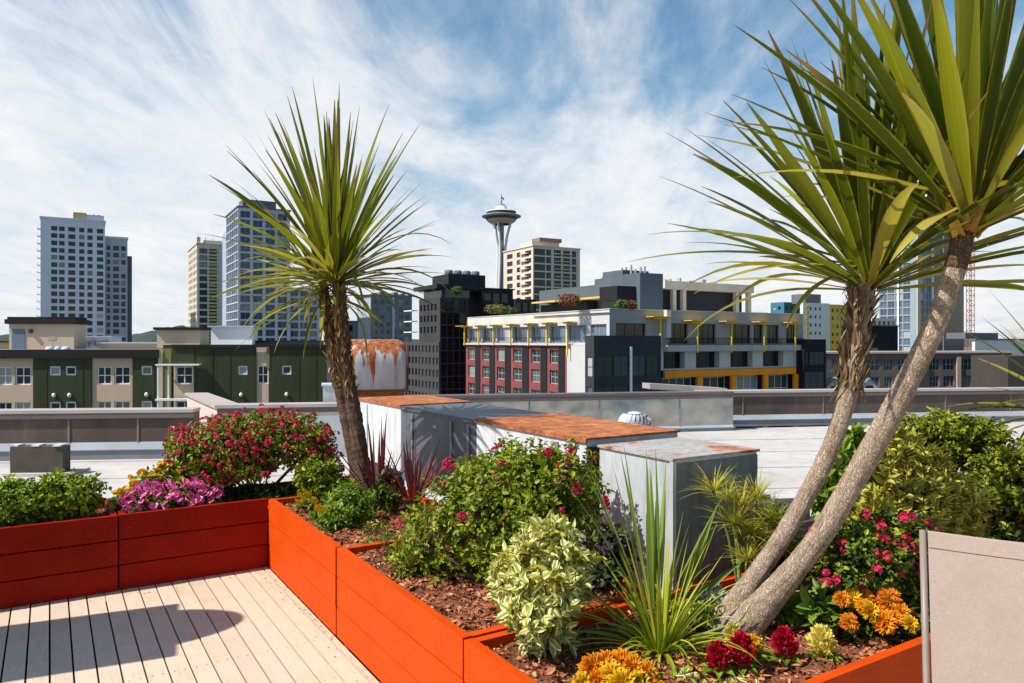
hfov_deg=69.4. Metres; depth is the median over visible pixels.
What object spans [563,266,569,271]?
window
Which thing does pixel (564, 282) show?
window
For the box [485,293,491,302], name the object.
window
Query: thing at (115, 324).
window
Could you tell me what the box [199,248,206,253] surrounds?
window
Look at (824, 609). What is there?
broad leaf plant
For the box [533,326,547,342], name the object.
window
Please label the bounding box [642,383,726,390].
coping slab
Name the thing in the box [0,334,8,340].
hills
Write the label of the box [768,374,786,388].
window
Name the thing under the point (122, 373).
window
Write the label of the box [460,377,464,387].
window
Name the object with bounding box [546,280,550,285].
window
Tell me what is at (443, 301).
window
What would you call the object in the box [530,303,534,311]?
window
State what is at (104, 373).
window
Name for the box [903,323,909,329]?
window
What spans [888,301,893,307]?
window
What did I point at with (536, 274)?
window
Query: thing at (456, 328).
window
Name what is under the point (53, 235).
window
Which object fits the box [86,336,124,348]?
air handler
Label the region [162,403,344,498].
flowering bush
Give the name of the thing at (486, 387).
window
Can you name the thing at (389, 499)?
green bush
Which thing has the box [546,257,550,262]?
window
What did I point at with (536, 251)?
window
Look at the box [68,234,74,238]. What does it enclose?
window
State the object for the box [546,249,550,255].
window
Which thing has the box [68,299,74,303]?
window
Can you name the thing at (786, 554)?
grassy plant
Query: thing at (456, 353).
window
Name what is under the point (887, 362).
window
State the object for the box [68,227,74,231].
window
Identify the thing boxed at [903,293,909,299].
window
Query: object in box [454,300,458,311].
window
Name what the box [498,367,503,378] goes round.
window
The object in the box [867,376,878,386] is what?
window
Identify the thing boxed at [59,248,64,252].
window
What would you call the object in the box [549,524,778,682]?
daylily clump
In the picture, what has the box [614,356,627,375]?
window
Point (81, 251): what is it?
windows
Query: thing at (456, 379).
window
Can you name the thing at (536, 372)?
window
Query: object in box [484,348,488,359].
window
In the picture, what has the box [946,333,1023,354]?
white block
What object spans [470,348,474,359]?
window
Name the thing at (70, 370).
window
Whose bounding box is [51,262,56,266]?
window
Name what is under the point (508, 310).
terrace shrub
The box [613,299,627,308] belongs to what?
terrace shrub
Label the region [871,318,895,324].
beige block
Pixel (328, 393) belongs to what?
curb box
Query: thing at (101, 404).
window
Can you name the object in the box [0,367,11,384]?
window
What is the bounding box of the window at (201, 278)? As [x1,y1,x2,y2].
[199,276,206,280]
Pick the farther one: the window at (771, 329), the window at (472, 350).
the window at (472, 350)
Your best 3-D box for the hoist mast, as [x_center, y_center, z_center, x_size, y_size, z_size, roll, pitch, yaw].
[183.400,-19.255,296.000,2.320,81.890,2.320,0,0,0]
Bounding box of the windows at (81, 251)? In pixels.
[79,228,125,340]
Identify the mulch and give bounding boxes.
[8,508,106,526]
[138,489,275,511]
[281,496,429,546]
[357,539,624,631]
[486,537,1021,682]
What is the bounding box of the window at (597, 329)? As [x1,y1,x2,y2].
[592,324,606,335]
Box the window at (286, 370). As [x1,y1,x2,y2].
[282,366,290,374]
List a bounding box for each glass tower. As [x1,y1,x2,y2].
[222,200,319,339]
[879,212,963,350]
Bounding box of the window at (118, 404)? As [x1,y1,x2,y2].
[115,401,129,407]
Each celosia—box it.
[697,640,735,677]
[723,622,739,656]
[727,629,759,675]
[747,632,769,662]
[768,625,803,666]
[801,623,843,662]
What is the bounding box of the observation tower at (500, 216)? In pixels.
[482,193,520,287]
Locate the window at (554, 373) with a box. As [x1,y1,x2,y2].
[551,370,557,383]
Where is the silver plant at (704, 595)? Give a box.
[688,576,727,607]
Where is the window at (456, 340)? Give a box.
[454,338,458,349]
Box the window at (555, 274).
[554,273,560,278]
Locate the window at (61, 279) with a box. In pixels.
[59,277,64,281]
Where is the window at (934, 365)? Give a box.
[930,358,938,369]
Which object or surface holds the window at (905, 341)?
in the glass tower at (907, 309)
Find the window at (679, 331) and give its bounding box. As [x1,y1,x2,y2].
[670,323,686,343]
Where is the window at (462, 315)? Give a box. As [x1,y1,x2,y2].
[460,313,464,323]
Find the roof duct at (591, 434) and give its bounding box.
[475,413,679,556]
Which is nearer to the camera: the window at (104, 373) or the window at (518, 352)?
the window at (104, 373)
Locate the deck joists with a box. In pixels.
[0,494,815,682]
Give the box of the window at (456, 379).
[454,377,458,388]
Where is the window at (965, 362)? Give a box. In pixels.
[961,358,970,369]
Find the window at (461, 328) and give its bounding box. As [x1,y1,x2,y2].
[460,326,463,336]
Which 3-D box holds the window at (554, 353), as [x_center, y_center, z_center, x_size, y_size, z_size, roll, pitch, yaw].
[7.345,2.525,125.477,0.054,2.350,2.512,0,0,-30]
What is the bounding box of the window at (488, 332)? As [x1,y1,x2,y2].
[484,328,495,342]
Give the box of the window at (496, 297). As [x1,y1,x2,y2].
[493,293,499,302]
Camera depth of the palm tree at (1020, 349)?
3.92 m
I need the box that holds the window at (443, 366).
[441,364,446,375]
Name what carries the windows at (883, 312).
in the glass tower at (907, 309)
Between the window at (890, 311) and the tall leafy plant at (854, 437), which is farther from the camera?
the window at (890, 311)
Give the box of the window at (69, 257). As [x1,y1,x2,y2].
[68,256,74,260]
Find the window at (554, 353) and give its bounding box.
[551,349,557,362]
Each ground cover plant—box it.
[179,477,304,502]
[981,514,1023,542]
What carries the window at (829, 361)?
in the brick building at (948, 369)
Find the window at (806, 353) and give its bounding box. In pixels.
[805,352,808,364]
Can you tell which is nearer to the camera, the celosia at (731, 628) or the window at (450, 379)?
the celosia at (731, 628)
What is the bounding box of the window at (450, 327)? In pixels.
[448,325,452,336]
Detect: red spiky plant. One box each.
[327,414,426,492]
[366,433,442,501]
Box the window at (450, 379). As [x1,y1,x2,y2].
[448,377,452,388]
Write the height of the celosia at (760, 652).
0.122 m
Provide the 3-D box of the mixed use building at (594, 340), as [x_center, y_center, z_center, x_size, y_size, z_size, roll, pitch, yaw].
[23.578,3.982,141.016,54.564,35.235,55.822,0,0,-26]
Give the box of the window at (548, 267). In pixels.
[546,265,550,270]
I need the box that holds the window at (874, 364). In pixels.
[866,359,878,370]
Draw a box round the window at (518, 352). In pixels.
[515,349,521,361]
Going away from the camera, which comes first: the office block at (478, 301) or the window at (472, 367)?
the window at (472, 367)
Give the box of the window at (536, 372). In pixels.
[533,369,539,382]
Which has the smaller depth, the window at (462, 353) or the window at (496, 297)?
the window at (462, 353)
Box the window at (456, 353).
[454,351,458,362]
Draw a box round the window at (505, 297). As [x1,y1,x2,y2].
[502,294,508,302]
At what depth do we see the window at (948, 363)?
155.26 m
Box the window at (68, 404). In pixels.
[66,402,75,407]
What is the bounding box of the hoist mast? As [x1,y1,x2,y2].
[966,238,974,350]
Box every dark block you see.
[869,325,899,350]
[971,355,1023,386]
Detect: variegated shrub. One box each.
[485,508,606,659]
[848,423,998,537]
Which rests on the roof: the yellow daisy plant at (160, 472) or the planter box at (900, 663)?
the planter box at (900, 663)
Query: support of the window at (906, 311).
in the glass tower at (907, 309)
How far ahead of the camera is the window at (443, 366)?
165.78 m
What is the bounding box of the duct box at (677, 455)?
[597,437,759,589]
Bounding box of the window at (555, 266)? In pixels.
[554,265,560,271]
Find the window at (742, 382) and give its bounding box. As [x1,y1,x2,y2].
[736,375,756,389]
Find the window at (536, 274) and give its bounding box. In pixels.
[534,272,544,277]
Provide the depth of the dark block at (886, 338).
188.38 m
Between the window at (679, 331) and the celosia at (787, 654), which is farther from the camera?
the window at (679, 331)
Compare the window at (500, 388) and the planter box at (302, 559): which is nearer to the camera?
the planter box at (302, 559)
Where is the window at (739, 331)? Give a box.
[730,324,748,343]
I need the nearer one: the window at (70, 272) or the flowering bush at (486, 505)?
the flowering bush at (486, 505)
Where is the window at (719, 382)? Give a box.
[702,376,724,387]
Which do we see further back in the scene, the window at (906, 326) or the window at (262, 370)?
the window at (906, 326)
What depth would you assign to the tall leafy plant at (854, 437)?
3.69 m
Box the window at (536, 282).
[534,280,544,285]
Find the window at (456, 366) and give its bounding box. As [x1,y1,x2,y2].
[454,364,458,375]
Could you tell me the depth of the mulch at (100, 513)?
4.94 m
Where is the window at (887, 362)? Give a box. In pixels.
[884,359,891,369]
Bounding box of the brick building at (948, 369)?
[826,351,1015,425]
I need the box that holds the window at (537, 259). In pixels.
[534,256,544,262]
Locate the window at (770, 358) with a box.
[763,351,777,365]
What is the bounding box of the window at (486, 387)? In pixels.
[484,384,488,393]
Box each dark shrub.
[900,406,1018,479]
[960,436,1023,532]
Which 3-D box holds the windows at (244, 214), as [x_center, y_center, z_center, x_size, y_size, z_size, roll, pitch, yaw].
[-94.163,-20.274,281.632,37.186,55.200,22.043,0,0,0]
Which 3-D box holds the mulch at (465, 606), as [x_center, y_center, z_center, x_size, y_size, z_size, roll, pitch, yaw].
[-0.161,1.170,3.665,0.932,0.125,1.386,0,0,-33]
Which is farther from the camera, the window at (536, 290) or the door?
the window at (536, 290)
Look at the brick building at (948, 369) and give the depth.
154.32 m
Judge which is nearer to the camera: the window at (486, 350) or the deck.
the deck
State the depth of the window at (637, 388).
108.18 m
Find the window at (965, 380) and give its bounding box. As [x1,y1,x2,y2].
[961,376,970,385]
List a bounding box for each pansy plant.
[290,491,321,513]
[306,503,336,523]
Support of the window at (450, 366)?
in the office block at (437, 358)
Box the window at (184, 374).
[176,366,192,383]
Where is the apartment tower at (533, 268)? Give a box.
[502,237,580,312]
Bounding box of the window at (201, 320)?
[199,318,206,322]
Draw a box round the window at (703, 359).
[696,351,713,367]
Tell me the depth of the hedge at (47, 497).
4.67 m
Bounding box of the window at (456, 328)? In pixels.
[454,325,458,336]
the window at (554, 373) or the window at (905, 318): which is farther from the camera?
the window at (905, 318)
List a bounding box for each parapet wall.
[0,407,200,460]
[430,390,733,431]
[694,387,1023,426]
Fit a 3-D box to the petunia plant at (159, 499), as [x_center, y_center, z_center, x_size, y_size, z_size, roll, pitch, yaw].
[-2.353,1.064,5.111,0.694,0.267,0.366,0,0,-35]
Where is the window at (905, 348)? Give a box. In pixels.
[903,346,909,350]
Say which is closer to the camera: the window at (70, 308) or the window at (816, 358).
the window at (816, 358)
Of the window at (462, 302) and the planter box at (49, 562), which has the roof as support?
the planter box at (49, 562)
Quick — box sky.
[0,0,1023,340]
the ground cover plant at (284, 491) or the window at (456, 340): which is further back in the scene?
the window at (456, 340)
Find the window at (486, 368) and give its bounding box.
[484,366,488,377]
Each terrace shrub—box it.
[451,286,462,295]
[484,303,504,313]
[500,306,516,314]
[555,293,581,306]
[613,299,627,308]
[627,300,637,309]
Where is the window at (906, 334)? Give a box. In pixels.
[903,331,909,337]
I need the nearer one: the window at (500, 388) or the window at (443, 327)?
the window at (500, 388)
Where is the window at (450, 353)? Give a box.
[448,351,452,362]
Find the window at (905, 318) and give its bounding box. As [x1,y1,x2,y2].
[903,316,909,322]
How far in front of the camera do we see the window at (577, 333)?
120.57 m
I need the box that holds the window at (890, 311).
[888,309,893,314]
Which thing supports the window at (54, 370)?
in the green building at (168, 375)
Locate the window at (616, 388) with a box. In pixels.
[614,386,627,391]
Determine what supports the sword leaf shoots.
on the mulch at (558, 668)
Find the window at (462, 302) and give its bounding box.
[460,300,464,311]
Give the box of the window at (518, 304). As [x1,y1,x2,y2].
[516,302,520,311]
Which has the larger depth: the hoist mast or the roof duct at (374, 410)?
the hoist mast
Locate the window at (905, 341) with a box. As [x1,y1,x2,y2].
[903,339,909,344]
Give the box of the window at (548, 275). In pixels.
[546,272,550,278]
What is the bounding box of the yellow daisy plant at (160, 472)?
[107,460,186,511]
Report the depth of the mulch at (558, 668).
2.74 m
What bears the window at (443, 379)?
in the office block at (437, 358)
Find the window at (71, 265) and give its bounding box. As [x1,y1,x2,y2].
[68,263,74,267]
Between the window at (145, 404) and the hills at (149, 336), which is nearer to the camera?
the window at (145, 404)
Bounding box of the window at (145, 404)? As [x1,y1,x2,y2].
[142,401,151,407]
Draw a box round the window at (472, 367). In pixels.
[470,365,474,376]
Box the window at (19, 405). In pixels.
[16,402,30,408]
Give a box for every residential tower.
[37,212,131,341]
[187,235,221,344]
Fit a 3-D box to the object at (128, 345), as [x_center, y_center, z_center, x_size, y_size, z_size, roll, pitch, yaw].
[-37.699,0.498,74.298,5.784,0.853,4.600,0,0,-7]
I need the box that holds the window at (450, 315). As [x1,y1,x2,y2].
[448,312,452,323]
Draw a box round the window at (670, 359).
[663,352,679,368]
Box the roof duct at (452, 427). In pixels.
[400,402,548,494]
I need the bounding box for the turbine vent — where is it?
[618,411,650,425]
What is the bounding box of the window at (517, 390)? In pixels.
[515,388,521,392]
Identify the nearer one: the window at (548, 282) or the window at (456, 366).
the window at (456, 366)
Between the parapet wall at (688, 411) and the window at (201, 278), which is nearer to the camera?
the parapet wall at (688, 411)
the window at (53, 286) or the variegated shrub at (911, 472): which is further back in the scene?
the window at (53, 286)
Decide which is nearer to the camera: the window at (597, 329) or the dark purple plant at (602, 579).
the dark purple plant at (602, 579)
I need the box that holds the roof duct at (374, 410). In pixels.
[358,395,471,496]
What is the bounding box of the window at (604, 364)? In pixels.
[596,356,612,376]
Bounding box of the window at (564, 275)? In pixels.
[563,273,569,279]
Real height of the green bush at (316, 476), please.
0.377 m
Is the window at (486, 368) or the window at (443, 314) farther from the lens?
the window at (443, 314)
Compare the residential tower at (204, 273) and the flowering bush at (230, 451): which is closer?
the flowering bush at (230, 451)
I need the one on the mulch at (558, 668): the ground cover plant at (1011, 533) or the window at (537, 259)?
the ground cover plant at (1011, 533)
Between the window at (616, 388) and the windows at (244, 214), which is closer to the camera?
the window at (616, 388)
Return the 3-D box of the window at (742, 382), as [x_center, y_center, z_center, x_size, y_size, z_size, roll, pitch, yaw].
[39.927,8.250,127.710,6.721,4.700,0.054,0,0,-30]
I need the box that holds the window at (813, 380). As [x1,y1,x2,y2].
[805,372,823,388]
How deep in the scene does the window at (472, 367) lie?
152.34 m
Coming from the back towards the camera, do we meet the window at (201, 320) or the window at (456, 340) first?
the window at (201, 320)
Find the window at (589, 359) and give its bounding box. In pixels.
[587,357,591,376]
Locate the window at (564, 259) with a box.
[563,258,569,264]
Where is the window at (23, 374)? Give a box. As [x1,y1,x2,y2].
[16,367,30,384]
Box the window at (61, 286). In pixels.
[59,284,64,288]
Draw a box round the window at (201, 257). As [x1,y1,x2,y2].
[199,255,206,260]
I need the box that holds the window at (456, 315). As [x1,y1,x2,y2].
[454,313,458,323]
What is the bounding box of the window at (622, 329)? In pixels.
[616,323,644,335]
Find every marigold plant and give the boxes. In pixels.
[567,647,664,682]
[831,586,930,645]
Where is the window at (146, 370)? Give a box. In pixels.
[142,366,151,374]
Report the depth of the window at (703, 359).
123.55 m
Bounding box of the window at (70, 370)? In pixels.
[66,366,75,374]
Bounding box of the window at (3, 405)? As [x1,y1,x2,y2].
[0,402,11,408]
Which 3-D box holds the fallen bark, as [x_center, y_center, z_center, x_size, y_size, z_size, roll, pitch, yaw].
[-1.312,1.597,3.991,3.956,0.019,1.762,0,0,27]
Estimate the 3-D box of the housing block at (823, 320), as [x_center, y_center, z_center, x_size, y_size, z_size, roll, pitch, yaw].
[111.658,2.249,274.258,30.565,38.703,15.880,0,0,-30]
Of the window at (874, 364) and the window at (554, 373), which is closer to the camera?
the window at (554, 373)
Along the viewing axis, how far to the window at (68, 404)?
65.31 m
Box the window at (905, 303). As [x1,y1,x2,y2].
[903,301,909,306]
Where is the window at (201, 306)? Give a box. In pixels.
[199,304,206,308]
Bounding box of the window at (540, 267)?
[534,264,544,270]
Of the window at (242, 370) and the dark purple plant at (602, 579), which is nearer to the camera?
the dark purple plant at (602, 579)
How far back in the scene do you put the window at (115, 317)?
321.63 m
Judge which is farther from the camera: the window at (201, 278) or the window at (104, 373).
the window at (201, 278)
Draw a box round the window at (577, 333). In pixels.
[569,325,586,342]
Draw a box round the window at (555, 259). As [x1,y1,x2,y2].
[554,258,560,263]
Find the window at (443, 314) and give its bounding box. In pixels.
[441,312,446,323]
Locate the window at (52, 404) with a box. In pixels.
[50,402,59,407]
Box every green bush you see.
[291,453,349,500]
[316,478,379,533]
[370,469,405,513]
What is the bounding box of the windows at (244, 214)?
[227,211,316,339]
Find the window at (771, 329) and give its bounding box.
[767,325,776,342]
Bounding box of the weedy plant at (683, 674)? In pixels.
[666,662,762,682]
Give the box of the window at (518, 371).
[515,368,521,380]
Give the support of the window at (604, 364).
in the mixed use building at (594, 340)
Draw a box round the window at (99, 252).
[97,250,102,254]
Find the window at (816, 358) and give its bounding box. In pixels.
[810,352,823,364]
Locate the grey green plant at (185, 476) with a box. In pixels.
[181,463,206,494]
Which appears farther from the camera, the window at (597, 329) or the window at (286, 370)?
the window at (597, 329)
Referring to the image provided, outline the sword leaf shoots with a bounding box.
[678,505,740,601]
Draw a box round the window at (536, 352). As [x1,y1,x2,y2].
[533,349,539,362]
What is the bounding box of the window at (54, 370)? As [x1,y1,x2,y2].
[50,366,59,374]
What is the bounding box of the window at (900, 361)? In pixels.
[898,359,905,369]
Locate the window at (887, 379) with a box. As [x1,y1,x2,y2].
[884,376,891,386]
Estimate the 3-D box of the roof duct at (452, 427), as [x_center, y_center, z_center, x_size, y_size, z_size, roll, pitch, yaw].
[-0.301,1.192,5.772,0.690,1.315,1.270,0,0,-32]
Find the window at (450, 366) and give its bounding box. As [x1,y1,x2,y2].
[448,364,452,375]
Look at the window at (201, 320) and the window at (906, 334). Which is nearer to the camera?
the window at (906, 334)
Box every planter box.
[0,499,117,617]
[113,475,350,598]
[268,489,438,634]
[337,534,645,682]
[464,516,1022,682]
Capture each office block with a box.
[404,270,484,394]
[468,288,535,316]
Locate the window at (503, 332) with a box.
[499,327,511,342]
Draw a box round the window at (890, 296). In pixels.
[888,294,893,300]
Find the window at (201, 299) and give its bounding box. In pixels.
[199,297,206,301]
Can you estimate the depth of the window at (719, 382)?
124.33 m
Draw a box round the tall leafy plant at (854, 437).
[810,421,881,537]
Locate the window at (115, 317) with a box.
[113,315,118,319]
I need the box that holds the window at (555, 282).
[554,281,560,286]
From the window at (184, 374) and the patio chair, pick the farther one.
the window at (184, 374)
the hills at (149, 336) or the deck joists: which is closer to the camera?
the deck joists
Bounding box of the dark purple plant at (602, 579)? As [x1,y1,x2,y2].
[589,520,639,598]
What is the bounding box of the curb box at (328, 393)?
[321,383,336,401]
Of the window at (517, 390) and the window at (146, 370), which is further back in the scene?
the window at (517, 390)
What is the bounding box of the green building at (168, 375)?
[0,344,331,408]
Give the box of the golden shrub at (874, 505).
[847,481,893,537]
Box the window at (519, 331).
[515,327,529,342]
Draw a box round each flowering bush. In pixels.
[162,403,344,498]
[383,431,615,589]
[806,505,940,618]
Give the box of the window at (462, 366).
[460,364,464,375]
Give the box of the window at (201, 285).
[199,283,206,287]
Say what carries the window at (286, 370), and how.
in the green building at (168, 375)
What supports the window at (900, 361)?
in the brick building at (948, 369)
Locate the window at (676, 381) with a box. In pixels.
[662,377,690,390]
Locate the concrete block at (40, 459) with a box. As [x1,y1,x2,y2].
[2,443,89,475]
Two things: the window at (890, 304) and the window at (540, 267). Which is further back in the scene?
the window at (890, 304)
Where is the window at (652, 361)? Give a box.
[647,356,658,374]
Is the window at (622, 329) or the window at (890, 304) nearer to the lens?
the window at (622, 329)
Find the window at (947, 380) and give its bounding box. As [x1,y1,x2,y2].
[943,376,953,386]
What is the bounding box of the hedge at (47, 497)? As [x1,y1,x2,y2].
[0,467,111,526]
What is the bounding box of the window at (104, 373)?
[98,367,110,383]
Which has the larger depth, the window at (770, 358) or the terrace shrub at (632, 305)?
the window at (770, 358)
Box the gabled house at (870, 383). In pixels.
[826,377,877,425]
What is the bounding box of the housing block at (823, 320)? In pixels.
[769,294,846,350]
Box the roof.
[0,422,1023,618]
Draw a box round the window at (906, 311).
[903,308,909,314]
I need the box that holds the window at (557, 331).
[552,326,565,342]
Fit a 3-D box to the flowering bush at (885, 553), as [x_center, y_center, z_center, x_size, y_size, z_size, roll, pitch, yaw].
[1.585,0.959,3.205,0.612,0.490,0.538,0,0,0]
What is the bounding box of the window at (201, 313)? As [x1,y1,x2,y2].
[199,311,206,315]
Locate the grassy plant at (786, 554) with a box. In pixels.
[740,497,808,581]
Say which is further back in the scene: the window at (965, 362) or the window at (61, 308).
the window at (61, 308)
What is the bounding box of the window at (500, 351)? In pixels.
[498,349,503,360]
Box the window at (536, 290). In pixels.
[534,287,544,293]
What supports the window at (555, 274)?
in the apartment tower at (533, 268)
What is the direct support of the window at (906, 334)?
in the glass tower at (907, 309)
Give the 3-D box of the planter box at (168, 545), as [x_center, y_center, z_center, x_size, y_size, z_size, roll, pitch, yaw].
[-1.909,1.478,5.503,1.835,0.723,0.620,0,0,-32]
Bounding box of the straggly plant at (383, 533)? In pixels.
[360,517,415,578]
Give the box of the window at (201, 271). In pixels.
[199,269,206,273]
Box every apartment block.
[349,321,358,339]
[357,292,412,393]
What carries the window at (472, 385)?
in the mixed use building at (594, 340)
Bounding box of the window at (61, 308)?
[59,306,64,310]
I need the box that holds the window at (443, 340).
[441,338,446,349]
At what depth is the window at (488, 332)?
146.79 m
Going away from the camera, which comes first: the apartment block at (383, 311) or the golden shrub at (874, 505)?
the golden shrub at (874, 505)
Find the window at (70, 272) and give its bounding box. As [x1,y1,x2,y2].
[68,270,74,274]
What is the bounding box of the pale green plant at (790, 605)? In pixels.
[775,590,814,628]
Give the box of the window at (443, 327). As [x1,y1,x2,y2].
[441,325,446,336]
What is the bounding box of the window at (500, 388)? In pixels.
[498,386,503,393]
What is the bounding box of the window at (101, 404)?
[98,401,110,407]
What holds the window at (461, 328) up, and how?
in the office block at (437, 358)
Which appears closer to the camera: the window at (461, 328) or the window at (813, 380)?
the window at (813, 380)
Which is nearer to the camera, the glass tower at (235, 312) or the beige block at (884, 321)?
the beige block at (884, 321)
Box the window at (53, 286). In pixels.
[51,284,56,288]
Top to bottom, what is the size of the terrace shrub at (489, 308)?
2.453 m
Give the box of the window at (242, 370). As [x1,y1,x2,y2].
[238,366,246,374]
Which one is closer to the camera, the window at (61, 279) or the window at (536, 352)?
the window at (536, 352)
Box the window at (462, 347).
[460,338,464,349]
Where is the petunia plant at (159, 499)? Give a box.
[116,476,224,514]
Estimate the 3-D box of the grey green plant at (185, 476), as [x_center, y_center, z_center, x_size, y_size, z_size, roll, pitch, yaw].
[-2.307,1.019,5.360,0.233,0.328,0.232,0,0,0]
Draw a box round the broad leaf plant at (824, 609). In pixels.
[780,577,862,634]
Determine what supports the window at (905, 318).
in the glass tower at (907, 309)
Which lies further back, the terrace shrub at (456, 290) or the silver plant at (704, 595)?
the terrace shrub at (456, 290)
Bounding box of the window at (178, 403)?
[176,401,186,406]
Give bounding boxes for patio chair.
[919,530,1023,682]
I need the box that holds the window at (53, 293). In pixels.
[51,291,56,295]
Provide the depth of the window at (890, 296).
310.18 m
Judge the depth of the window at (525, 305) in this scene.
176.93 m
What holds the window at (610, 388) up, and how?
in the mixed use building at (594, 340)
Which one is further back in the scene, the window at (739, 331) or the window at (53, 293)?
the window at (53, 293)
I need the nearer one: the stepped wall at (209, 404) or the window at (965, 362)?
the stepped wall at (209, 404)
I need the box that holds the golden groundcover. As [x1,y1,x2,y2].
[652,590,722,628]
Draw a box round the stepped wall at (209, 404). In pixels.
[185,393,346,457]
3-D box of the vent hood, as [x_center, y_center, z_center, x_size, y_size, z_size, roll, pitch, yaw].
[-1.389,0.924,7.500,0.630,1.895,0.600,0,0,-14]
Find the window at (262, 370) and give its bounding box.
[258,366,267,383]
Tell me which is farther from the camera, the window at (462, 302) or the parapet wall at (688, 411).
the window at (462, 302)
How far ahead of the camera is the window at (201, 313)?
331.51 m
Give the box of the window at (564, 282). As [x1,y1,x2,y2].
[563,281,569,286]
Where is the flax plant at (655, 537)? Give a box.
[561,448,726,607]
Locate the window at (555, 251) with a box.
[554,250,560,255]
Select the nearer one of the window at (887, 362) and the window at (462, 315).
the window at (887, 362)
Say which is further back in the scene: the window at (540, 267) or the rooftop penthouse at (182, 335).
the window at (540, 267)
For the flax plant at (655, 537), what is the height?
0.710 m
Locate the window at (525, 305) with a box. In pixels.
[523,302,527,311]
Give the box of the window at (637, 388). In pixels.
[633,385,644,391]
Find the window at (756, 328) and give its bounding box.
[753,325,760,343]
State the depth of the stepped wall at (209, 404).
11.77 m
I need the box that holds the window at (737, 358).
[730,351,746,366]
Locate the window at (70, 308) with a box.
[68,306,74,310]
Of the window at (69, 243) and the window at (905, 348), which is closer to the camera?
the window at (905, 348)
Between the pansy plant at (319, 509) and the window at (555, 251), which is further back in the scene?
the window at (555, 251)
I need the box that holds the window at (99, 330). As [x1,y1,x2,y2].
[97,328,102,332]
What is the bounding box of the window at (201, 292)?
[199,290,206,294]
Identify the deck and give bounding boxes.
[0,567,378,682]
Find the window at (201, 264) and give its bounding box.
[199,262,206,267]
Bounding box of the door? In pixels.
[12,329,24,348]
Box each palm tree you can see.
[200,82,450,511]
[629,0,1023,642]
[941,294,1023,469]
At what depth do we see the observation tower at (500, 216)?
830.13 m
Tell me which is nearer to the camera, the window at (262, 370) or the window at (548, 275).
the window at (262, 370)
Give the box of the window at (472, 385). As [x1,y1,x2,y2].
[470,383,474,393]
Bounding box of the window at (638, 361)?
[633,356,644,375]
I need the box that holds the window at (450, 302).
[448,300,452,310]
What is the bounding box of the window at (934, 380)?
[930,376,938,386]
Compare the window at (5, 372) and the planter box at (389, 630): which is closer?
the planter box at (389, 630)
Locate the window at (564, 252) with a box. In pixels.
[563,251,569,256]
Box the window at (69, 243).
[68,241,74,245]
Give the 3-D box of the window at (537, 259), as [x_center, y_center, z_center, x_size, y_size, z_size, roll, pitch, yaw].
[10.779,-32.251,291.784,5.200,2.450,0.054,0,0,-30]
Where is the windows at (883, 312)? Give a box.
[880,226,930,326]
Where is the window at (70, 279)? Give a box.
[68,277,74,281]
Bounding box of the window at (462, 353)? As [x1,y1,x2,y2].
[460,351,464,362]
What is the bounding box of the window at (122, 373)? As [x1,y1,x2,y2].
[115,366,129,383]
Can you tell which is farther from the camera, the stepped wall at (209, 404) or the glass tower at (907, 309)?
the glass tower at (907, 309)
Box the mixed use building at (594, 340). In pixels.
[461,265,825,427]
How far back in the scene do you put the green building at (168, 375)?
65.86 m
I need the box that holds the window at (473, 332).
[470,328,480,342]
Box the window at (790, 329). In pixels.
[786,325,793,342]
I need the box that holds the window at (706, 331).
[699,324,713,343]
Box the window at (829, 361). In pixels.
[827,359,831,370]
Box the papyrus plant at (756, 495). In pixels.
[681,463,800,581]
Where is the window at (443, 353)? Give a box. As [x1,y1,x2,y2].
[441,351,446,362]
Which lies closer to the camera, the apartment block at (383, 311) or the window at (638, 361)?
the window at (638, 361)
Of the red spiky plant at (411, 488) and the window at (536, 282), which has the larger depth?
the window at (536, 282)
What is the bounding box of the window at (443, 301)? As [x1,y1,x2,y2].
[441,299,446,310]
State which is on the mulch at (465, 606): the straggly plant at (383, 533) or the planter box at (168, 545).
the straggly plant at (383, 533)
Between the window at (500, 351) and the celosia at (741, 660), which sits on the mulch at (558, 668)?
the celosia at (741, 660)
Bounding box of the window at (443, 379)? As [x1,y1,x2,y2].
[441,377,446,388]
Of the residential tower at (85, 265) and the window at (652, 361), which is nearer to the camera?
the window at (652, 361)
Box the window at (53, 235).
[51,233,56,237]
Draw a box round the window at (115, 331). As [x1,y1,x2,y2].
[113,329,118,333]
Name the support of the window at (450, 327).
in the office block at (437, 358)
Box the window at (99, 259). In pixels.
[97,257,102,261]
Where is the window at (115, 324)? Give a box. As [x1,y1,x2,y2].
[113,322,118,326]
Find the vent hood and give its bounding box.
[351,339,408,479]
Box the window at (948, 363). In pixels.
[943,358,953,369]
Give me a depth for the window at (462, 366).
168.13 m
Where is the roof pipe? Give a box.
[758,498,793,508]
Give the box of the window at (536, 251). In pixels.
[534,248,544,254]
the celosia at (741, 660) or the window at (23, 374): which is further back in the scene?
the window at (23, 374)
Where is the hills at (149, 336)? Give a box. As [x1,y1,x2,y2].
[132,325,187,341]
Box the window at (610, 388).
[596,386,612,391]
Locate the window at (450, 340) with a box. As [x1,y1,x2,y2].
[448,338,452,349]

